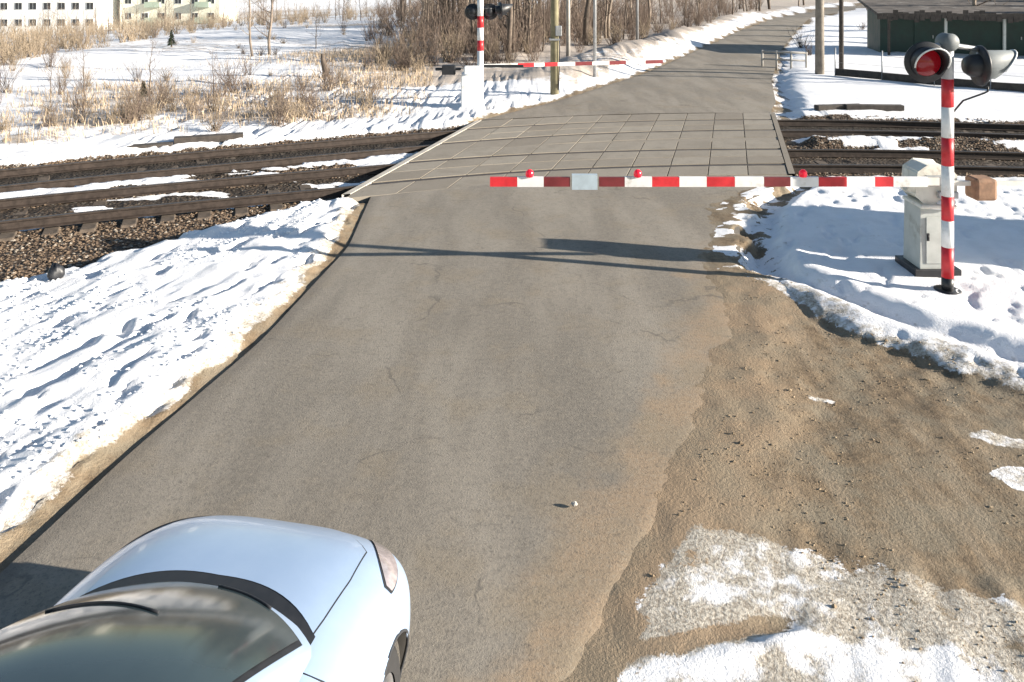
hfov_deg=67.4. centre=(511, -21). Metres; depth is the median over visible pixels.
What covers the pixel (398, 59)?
shrub
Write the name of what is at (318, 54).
dry grass
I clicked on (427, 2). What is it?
bare tree
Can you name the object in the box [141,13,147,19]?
window
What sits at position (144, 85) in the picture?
conifer
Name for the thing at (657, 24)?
shrub
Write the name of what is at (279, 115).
shrub
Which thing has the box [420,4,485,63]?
shrub
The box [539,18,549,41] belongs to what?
shrub
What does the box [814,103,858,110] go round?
timber beam
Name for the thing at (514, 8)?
bare tree
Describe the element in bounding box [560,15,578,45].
shrub
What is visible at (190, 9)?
bare tree
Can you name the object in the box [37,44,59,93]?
bare tree
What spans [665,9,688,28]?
shrub
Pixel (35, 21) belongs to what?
window
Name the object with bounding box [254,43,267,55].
shrub
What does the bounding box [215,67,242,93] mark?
shrub
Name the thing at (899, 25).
green shed
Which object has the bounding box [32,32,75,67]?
shrub
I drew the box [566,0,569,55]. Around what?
utility pole
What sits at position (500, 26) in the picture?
distant brush
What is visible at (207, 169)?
rail
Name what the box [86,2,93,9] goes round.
window
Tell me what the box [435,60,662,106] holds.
barrier
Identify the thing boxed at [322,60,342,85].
shrub
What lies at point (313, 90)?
shrub
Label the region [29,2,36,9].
window
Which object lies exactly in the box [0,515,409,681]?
car
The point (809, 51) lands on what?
shrub
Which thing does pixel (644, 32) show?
shrub
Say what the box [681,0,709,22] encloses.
shrub
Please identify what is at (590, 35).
shrub
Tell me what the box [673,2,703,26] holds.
shrub
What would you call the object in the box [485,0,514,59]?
bare tree
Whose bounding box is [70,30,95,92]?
bare tree
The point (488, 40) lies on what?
shrub
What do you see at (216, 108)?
shrub
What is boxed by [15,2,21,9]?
window
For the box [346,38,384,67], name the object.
shrub
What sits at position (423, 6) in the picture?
bare tree
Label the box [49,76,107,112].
shrub
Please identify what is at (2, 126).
shrub
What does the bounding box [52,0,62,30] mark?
bare tree
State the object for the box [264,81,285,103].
shrub
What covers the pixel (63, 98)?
shrub
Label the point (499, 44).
shrub
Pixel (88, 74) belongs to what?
shrub
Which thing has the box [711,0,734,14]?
shrub
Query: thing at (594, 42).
utility pole
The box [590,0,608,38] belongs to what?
bare tree
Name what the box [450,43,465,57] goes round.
shrub
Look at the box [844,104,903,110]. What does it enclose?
timber beam
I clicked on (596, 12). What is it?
bare tree
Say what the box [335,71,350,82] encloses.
shrub
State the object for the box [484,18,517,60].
shrub
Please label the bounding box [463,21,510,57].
shrub
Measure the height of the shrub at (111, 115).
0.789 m
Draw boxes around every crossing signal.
[465,0,512,103]
[904,33,1017,294]
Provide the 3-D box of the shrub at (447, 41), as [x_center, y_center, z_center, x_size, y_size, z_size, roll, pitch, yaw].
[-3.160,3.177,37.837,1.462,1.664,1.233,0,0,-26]
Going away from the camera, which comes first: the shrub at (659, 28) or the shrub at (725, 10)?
the shrub at (659, 28)
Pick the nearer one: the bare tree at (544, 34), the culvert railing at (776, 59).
the culvert railing at (776, 59)
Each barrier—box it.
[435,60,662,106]
[490,158,1023,277]
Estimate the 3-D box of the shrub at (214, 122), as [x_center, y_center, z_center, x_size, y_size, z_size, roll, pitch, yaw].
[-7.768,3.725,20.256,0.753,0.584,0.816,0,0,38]
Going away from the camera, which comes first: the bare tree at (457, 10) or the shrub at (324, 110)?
the shrub at (324, 110)
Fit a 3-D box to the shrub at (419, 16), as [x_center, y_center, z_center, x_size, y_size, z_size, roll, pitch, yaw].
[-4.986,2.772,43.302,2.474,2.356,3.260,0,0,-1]
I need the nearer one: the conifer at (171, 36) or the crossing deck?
the crossing deck
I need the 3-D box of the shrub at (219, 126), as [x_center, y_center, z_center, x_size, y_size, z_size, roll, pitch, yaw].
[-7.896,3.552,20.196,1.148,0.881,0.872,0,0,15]
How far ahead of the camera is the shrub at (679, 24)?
55.64 m
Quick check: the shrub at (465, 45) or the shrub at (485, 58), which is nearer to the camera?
the shrub at (485, 58)
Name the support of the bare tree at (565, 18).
on the ground at (738, 592)
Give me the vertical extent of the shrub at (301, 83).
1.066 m
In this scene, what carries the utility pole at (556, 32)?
on the ground at (738, 592)
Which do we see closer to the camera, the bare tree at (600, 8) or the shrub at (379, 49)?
the shrub at (379, 49)
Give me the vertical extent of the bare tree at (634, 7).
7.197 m
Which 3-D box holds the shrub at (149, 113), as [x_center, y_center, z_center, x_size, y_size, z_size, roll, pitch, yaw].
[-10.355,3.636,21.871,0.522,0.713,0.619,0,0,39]
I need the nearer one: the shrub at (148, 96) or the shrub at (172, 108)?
the shrub at (148, 96)
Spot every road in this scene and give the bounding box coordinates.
[0,175,791,681]
[483,4,864,119]
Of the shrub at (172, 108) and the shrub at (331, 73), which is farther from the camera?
the shrub at (331, 73)
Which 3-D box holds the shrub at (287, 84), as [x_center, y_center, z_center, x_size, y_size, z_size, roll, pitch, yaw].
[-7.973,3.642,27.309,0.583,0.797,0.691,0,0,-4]
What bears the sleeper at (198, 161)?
on the ground at (738, 592)
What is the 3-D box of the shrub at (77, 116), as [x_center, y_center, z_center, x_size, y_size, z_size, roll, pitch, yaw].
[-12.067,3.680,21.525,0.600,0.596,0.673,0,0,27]
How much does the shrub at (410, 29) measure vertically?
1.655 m
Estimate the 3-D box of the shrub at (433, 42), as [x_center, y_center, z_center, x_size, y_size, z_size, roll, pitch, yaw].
[-4.141,2.705,36.560,2.911,2.743,2.209,0,0,-35]
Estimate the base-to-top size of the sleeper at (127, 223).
0.120 m
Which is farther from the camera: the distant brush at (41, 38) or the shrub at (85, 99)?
the distant brush at (41, 38)
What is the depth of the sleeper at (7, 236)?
12.68 m
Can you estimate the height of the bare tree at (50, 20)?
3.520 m
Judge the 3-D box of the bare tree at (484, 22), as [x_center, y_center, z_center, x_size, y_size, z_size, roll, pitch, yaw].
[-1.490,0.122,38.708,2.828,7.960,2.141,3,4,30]
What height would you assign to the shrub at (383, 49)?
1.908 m
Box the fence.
[835,48,1023,91]
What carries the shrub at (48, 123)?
on the ground at (738, 592)
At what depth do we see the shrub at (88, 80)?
28.24 m
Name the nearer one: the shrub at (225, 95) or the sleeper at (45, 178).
the sleeper at (45, 178)
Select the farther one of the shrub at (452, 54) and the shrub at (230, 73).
the shrub at (452, 54)
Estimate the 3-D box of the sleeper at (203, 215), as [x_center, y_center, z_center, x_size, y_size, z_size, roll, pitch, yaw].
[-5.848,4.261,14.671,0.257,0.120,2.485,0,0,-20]
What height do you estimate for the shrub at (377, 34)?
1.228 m
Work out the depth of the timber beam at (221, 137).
18.96 m
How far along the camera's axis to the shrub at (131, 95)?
22.46 m
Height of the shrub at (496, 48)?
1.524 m
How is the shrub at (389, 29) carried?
on the ground at (738, 592)
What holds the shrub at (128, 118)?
on the ground at (738, 592)
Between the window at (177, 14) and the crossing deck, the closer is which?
the crossing deck
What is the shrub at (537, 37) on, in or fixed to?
on the ground at (738, 592)
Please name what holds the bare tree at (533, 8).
on the ground at (738, 592)
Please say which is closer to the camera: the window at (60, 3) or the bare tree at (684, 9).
the bare tree at (684, 9)
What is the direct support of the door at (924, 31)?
in the green shed
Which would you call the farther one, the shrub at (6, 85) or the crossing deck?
the shrub at (6, 85)
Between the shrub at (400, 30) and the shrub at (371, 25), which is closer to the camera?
the shrub at (400, 30)
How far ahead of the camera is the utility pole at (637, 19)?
45.94 m
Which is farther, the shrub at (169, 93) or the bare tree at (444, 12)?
the bare tree at (444, 12)
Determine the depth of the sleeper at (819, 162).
17.63 m
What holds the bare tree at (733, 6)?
on the ground at (738, 592)
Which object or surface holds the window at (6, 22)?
in the apartment building at (14, 8)
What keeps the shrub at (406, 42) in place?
on the ground at (738, 592)
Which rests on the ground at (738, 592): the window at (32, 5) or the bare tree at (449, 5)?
the bare tree at (449, 5)
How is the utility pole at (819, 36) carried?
on the ground at (738, 592)
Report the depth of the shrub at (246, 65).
31.64 m
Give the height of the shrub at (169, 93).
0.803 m
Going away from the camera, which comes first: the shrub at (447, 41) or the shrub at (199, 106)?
the shrub at (199, 106)
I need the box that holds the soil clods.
[648,269,1022,681]
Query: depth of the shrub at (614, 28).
45.63 m
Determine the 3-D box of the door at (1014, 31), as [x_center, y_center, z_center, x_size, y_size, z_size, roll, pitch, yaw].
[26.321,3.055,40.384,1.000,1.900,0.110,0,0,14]
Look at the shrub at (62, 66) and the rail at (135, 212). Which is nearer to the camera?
the rail at (135, 212)
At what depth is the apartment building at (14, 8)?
135.67 m
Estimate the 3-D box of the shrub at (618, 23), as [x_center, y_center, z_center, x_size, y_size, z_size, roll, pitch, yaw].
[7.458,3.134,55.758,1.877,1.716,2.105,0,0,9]
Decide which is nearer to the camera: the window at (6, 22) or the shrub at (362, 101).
the shrub at (362, 101)
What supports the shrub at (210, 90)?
on the ground at (738, 592)
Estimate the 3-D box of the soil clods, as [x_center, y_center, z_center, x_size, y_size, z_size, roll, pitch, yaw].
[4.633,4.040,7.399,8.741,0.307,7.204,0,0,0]
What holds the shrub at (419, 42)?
on the ground at (738, 592)
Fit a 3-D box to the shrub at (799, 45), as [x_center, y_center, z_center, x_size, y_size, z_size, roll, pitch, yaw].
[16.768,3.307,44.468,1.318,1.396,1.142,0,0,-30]
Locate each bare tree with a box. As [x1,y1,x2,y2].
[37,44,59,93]
[47,5,54,31]
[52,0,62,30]
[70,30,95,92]
[100,1,117,33]
[111,0,120,27]
[134,29,162,101]
[153,0,170,25]
[188,0,197,21]
[207,47,223,93]
[240,0,258,55]
[243,0,273,54]
[306,0,324,47]
[410,0,424,24]
[422,1,438,30]
[424,0,450,34]
[424,0,456,41]
[426,0,447,39]
[435,0,446,39]
[435,0,461,37]
[438,0,461,41]
[452,0,465,32]
[461,0,490,48]
[471,0,492,46]
[473,0,496,48]
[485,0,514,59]
[498,0,527,37]
[504,0,515,51]
[507,0,531,52]
[515,0,525,28]
[515,0,548,51]
[518,0,563,51]
[519,0,536,52]
[530,0,561,50]
[532,0,536,25]
[558,0,578,43]
[583,0,592,44]
[583,0,608,31]
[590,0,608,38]
[592,0,616,28]
[596,0,617,37]
[597,0,612,36]
[614,0,633,39]
[630,0,645,26]
[647,0,658,28]
[661,0,682,26]
[677,0,696,25]
[732,0,736,14]
[968,0,1007,5]
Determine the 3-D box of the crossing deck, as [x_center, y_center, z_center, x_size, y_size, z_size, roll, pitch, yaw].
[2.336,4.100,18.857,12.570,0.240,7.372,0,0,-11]
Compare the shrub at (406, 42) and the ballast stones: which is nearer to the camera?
the ballast stones
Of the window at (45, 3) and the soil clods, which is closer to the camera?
the soil clods
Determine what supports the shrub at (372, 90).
on the ground at (738, 592)
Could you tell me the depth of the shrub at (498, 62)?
35.65 m
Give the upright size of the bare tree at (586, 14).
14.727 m
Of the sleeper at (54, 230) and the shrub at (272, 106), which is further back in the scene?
the shrub at (272, 106)
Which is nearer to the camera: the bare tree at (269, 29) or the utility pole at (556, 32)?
the utility pole at (556, 32)
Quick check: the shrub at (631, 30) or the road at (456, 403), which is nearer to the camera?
the road at (456, 403)
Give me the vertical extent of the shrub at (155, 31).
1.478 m
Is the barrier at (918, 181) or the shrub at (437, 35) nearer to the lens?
the barrier at (918, 181)
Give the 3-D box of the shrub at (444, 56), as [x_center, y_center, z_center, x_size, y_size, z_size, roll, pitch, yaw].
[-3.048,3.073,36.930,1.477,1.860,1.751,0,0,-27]
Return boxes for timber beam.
[127,141,172,148]
[174,132,242,143]
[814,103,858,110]
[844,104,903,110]
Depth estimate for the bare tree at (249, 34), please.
39.34 m
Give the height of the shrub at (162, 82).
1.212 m
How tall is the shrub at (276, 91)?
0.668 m
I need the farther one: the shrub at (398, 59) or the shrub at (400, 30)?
the shrub at (400, 30)
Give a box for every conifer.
[139,81,147,97]
[166,30,176,46]
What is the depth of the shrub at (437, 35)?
40.11 m
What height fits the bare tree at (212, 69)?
1.856 m
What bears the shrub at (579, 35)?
on the ground at (738, 592)
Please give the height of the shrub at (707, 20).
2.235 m
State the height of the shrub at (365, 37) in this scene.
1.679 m
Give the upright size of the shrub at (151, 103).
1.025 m
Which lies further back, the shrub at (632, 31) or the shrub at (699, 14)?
the shrub at (699, 14)
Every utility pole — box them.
[549,0,561,94]
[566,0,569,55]
[593,0,596,76]
[636,0,638,39]
[815,0,824,73]
[839,0,843,68]
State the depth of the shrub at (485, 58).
36.03 m
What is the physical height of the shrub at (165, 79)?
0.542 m
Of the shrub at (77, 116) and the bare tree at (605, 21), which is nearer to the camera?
the shrub at (77, 116)
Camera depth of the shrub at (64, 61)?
35.23 m
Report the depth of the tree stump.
30.96 m
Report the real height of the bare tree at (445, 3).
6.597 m
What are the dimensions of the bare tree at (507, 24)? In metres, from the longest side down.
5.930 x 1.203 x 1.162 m
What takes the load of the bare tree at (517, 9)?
on the ground at (738, 592)
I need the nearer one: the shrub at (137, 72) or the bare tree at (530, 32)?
the shrub at (137, 72)
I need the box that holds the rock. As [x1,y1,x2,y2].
[47,262,64,280]
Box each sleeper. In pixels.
[0,207,29,241]
[37,175,49,180]
[41,204,67,237]
[79,200,106,233]
[120,196,138,228]
[159,214,175,222]
[195,160,211,177]
[197,210,211,219]
[234,206,248,216]
[266,183,283,210]
[298,181,314,200]
[814,158,827,163]
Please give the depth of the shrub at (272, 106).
22.11 m
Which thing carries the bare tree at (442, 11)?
on the ground at (738, 592)
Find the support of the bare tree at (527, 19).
on the ground at (738, 592)
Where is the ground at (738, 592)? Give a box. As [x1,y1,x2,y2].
[0,0,1023,681]
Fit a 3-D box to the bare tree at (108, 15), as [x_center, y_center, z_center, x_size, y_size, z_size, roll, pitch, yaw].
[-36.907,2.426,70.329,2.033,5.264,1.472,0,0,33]
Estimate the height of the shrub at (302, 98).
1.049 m
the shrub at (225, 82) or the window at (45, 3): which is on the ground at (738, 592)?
the shrub at (225, 82)
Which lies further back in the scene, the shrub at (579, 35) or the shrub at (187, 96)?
the shrub at (579, 35)
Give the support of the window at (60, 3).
in the apartment building at (14, 8)
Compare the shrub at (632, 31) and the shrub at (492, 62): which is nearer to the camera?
the shrub at (492, 62)
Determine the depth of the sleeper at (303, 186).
15.49 m
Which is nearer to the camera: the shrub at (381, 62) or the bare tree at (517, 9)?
the shrub at (381, 62)
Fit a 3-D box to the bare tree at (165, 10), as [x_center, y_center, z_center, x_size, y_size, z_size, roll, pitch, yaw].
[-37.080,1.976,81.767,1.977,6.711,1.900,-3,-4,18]
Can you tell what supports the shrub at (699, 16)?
on the ground at (738, 592)
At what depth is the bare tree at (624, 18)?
51.93 m
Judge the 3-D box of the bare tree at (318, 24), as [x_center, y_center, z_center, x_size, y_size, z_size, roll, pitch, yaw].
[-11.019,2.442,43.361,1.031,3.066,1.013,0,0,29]
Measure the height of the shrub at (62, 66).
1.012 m
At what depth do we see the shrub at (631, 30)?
51.12 m
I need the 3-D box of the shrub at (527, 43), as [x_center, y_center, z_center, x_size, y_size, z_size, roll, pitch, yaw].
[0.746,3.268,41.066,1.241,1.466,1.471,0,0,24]
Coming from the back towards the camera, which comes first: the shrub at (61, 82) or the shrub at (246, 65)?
the shrub at (246, 65)
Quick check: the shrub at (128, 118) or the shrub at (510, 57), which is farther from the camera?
the shrub at (510, 57)
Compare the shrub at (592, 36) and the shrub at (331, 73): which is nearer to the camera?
the shrub at (331, 73)
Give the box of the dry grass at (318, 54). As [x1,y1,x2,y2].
[0,43,433,144]
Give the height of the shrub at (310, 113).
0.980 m
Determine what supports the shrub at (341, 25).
on the ground at (738, 592)
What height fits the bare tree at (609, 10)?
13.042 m
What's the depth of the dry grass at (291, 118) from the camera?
21.41 m
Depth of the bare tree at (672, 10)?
61.70 m
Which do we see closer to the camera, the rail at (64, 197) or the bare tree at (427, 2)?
the rail at (64, 197)
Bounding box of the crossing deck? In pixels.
[342,112,794,203]
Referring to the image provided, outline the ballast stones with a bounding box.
[0,115,1023,280]
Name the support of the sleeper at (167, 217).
on the ground at (738, 592)
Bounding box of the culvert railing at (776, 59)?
[761,50,806,69]
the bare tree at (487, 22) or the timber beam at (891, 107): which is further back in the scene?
the bare tree at (487, 22)
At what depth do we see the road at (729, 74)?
29.02 m
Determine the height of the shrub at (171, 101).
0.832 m
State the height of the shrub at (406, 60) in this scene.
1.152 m
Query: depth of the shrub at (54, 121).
20.76 m
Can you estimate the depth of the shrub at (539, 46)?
42.02 m
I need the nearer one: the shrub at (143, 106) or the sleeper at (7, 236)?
the sleeper at (7, 236)
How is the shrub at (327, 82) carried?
on the ground at (738, 592)
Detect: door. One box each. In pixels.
[914,19,934,43]
[1001,20,1022,55]
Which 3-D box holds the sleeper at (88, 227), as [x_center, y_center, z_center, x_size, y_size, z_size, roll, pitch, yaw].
[-7.571,4.249,13.981,0.257,0.120,2.485,0,0,-22]
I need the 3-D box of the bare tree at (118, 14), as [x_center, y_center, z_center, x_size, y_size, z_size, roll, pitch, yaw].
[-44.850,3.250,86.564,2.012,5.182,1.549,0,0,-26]
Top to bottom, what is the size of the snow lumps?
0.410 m
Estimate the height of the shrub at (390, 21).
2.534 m
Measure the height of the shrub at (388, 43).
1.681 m
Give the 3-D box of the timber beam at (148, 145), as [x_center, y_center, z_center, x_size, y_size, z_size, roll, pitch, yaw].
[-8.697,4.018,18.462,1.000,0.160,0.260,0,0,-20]
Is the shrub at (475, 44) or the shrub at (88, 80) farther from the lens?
the shrub at (475, 44)
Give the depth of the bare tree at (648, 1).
61.49 m
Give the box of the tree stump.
[321,54,328,75]
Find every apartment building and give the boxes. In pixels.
[0,0,119,33]
[120,0,237,26]
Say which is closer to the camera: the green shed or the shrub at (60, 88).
the shrub at (60, 88)
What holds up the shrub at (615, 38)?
on the ground at (738, 592)
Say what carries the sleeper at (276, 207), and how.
on the ground at (738, 592)
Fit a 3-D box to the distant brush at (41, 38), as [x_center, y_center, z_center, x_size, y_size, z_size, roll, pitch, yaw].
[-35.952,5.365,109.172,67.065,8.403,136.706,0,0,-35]
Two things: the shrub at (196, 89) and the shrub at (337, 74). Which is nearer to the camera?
the shrub at (196, 89)
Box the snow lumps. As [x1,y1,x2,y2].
[0,198,347,498]
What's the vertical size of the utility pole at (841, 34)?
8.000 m
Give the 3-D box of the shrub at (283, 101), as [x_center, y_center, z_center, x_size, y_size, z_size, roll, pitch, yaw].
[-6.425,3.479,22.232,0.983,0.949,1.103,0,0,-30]
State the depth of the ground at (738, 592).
8.33 m
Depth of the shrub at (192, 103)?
23.05 m
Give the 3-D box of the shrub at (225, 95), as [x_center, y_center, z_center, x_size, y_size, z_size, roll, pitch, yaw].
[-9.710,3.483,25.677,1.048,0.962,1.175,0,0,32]
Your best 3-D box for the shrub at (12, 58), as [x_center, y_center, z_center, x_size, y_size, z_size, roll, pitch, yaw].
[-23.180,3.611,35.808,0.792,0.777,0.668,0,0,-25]
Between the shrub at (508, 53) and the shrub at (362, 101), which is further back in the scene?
the shrub at (508, 53)
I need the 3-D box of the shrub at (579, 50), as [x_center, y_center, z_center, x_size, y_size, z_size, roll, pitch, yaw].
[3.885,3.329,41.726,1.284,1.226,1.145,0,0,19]
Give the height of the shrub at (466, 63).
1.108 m
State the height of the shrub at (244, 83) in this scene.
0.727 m
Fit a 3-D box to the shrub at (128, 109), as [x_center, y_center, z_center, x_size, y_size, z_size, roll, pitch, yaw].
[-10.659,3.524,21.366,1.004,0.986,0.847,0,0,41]
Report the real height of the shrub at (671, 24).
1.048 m
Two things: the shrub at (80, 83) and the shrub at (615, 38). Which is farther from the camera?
the shrub at (615, 38)
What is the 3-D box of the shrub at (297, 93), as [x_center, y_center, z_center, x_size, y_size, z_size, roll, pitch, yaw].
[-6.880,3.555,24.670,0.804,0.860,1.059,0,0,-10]
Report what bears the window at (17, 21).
in the apartment building at (14, 8)
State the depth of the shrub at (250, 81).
28.22 m
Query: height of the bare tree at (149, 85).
2.527 m
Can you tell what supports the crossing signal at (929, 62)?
on the ground at (738, 592)
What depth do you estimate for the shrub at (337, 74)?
30.84 m
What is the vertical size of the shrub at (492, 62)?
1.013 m
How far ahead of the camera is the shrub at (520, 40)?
41.45 m
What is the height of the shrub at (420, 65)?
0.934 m
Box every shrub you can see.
[0,48,41,92]
[0,103,13,133]
[6,50,24,65]
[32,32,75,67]
[32,96,76,126]
[34,97,59,112]
[44,62,71,94]
[45,113,63,125]
[47,51,71,68]
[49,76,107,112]
[54,72,70,85]
[55,55,72,77]
[60,88,77,102]
[63,103,93,122]
[73,68,97,91]
[74,90,95,106]
[80,68,94,78]
[80,75,97,85]
[99,96,122,124]
[108,72,152,120]
[108,91,142,122]
[112,76,163,123]
[116,79,142,113]
[117,80,163,110]
[122,60,142,80]
[124,90,162,120]
[134,68,176,107]
[142,94,159,119]
[144,68,172,92]
[150,20,164,37]
[155,67,173,80]
[157,102,179,111]
[159,84,177,103]
[166,81,188,106]
[174,88,211,115]
[176,81,205,105]
[185,95,202,110]
[188,83,203,95]
[192,98,230,131]
[193,62,236,109]
[200,74,239,96]
[201,111,229,131]
[202,86,238,113]
[209,49,261,92]
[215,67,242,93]
[220,57,250,85]
[228,53,269,74]
[237,75,258,87]
[241,75,259,89]
[253,66,313,125]
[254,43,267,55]
[261,94,285,114]
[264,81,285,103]
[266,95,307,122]
[267,83,291,98]
[271,86,301,116]
[280,72,295,92]
[283,83,303,103]
[285,63,317,89]
[286,85,325,118]
[286,100,314,116]
[290,76,321,104]
[292,77,324,107]
[310,98,329,111]
[311,44,348,91]
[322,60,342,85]
[334,64,343,77]
[335,15,350,30]
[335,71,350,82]
[343,64,401,99]
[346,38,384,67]
[352,10,381,38]
[352,84,378,109]
[361,19,384,40]
[364,28,392,62]
[367,5,399,33]
[369,44,390,61]
[370,25,389,42]
[372,41,394,70]
[375,17,419,57]
[375,28,403,58]
[378,2,410,35]
[381,16,395,36]
[381,18,404,38]
[386,35,418,70]
[388,9,443,65]
[390,18,410,42]
[391,29,415,53]
[391,32,424,62]
[396,46,414,70]
[397,18,424,41]
[398,46,415,67]
[401,12,442,47]
[403,12,460,63]
[410,53,430,71]
[411,10,459,55]
[413,35,443,65]
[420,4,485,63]
[435,24,468,61]
[438,31,460,56]
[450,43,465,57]
[451,47,484,67]
[452,22,491,60]
[459,33,473,53]
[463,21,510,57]
[466,23,506,58]
[474,48,491,63]
[476,32,500,61]
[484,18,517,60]
[484,43,513,63]
[485,28,504,51]
[486,50,497,63]
[499,34,531,60]
[500,50,517,62]
[511,23,550,61]
[512,29,536,51]
[516,30,535,53]
[526,16,549,51]
[534,34,547,51]
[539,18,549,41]
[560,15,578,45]
[565,8,603,44]
[573,30,592,52]
[581,21,597,43]
[588,25,601,45]
[601,26,626,44]
[604,18,622,43]
[611,13,626,32]
[622,13,645,40]
[623,17,644,39]
[632,14,650,38]
[645,14,665,33]
[648,18,668,31]
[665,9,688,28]
[666,18,681,29]
[672,13,684,26]
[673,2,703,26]
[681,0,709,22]
[687,0,710,24]
[691,3,709,25]
[695,1,716,22]
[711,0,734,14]
[788,30,813,47]
[802,39,814,54]
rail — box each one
[0,120,1023,178]
[0,130,1023,192]
[0,149,1023,209]
[0,164,1023,232]
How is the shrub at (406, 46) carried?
on the ground at (738, 592)
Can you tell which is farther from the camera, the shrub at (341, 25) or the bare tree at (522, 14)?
the shrub at (341, 25)
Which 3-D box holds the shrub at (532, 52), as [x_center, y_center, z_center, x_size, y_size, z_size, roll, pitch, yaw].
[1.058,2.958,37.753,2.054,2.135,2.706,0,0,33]
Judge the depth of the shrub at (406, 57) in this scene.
35.47 m
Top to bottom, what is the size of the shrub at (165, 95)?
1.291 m
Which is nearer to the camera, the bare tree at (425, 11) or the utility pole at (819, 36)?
the utility pole at (819, 36)
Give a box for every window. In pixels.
[0,2,7,9]
[0,19,7,25]
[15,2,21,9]
[15,19,21,25]
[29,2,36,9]
[30,19,36,25]
[44,2,50,9]
[58,2,64,9]
[72,2,79,9]
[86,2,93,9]
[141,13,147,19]
[175,13,181,19]
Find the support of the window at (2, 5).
in the apartment building at (14, 8)
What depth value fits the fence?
29.61 m
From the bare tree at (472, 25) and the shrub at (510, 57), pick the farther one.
the bare tree at (472, 25)
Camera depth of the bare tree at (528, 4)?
41.48 m
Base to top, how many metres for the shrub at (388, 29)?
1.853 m
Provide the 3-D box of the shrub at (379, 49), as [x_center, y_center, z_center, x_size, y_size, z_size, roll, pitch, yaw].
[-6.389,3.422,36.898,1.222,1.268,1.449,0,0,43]
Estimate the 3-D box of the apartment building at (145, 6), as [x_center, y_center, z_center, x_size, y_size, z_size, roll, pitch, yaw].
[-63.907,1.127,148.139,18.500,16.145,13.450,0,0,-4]
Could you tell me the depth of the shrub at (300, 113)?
22.14 m
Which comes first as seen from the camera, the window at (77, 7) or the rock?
the rock
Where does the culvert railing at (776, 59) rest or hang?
on the ground at (738, 592)
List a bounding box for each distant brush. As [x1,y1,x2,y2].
[0,0,414,64]
[375,0,764,53]
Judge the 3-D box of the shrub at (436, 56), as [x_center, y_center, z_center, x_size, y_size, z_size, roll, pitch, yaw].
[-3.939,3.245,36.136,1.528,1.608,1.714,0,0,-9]
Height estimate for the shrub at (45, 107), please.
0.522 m
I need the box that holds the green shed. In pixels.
[857,0,1023,55]
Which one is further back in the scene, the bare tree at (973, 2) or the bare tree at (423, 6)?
the bare tree at (423, 6)
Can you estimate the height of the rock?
0.299 m
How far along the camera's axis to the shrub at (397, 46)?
38.49 m
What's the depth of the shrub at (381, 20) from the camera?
58.64 m
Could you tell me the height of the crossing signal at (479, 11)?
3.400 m
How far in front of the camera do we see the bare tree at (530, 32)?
41.17 m
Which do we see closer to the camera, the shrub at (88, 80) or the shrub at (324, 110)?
the shrub at (324, 110)
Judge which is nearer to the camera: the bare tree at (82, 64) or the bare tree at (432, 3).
the bare tree at (82, 64)
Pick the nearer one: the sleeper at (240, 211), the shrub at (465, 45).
the sleeper at (240, 211)

